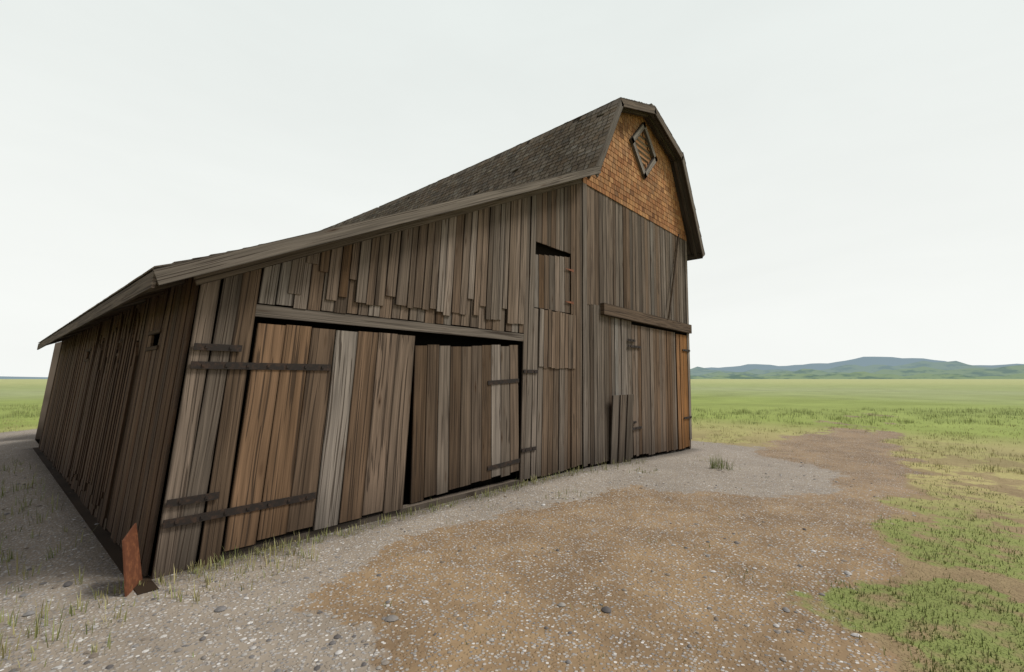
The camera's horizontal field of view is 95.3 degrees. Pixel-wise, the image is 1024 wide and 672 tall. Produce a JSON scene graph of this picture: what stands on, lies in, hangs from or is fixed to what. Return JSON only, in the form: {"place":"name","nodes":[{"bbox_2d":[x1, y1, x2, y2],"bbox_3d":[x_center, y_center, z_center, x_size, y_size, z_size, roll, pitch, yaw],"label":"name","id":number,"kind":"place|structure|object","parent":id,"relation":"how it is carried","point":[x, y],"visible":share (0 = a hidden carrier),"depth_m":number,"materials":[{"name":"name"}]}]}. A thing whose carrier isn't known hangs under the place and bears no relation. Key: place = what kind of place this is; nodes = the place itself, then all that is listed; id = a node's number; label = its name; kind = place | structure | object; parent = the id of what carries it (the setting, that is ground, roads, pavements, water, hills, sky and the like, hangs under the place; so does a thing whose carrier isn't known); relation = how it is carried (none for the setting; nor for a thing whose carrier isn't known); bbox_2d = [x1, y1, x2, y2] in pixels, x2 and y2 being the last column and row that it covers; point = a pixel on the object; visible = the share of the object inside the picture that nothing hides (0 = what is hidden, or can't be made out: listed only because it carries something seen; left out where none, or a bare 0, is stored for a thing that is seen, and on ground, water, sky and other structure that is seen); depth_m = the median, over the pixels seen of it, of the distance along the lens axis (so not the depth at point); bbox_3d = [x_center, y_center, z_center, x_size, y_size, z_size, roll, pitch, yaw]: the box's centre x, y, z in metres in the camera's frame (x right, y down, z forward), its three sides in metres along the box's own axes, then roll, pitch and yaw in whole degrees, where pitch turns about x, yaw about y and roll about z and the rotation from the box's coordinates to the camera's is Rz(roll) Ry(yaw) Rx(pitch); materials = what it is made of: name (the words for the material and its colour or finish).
{"place":"outdoors","nodes":[
{"label":"outdoors","id":0,"kind":"place"},
{"bbox_2d":[0,379,1023,671],"bbox_3d":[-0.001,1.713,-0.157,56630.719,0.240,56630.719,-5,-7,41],"label":"ground","id":1,"kind":"structure","parent":0,"point":[510,531],"depth_m":4.00,"materials":[{"name":"brown soil"}]},
{"bbox_2d":[33,97,704,596],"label":"barn","id":2,"kind":"structure","parent":1,"relation":"on","point":[509,317],"depth_m":6.05,"materials":[{"name":"brown wood"}]},
{"bbox_2d":[0,458,915,671],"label":"gravel pebbles","id":3,"kind":"object","parent":1,"relation":"on","point":[607,609],"visible":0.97,"depth_m":3.23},
{"bbox_2d":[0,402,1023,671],"bbox_3d":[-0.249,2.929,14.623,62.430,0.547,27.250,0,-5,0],"label":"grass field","id":4,"kind":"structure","parent":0,"point":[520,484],"depth_m":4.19,"materials":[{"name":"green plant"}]},
{"bbox_2d":[0,357,1023,378],"bbox_3d":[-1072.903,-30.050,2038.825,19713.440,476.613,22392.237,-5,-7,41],"label":"hills","id":5,"kind":"structure","parent":0,"point":[885,368],"depth_m":7688.34,"materials":[{"name":"green plant"}]},
{"bbox_2d":[0,0,1023,376],"label":"sky","id":6,"kind":"structure","parent":0,"point":[855,168],"materials":[{"name":"white"}]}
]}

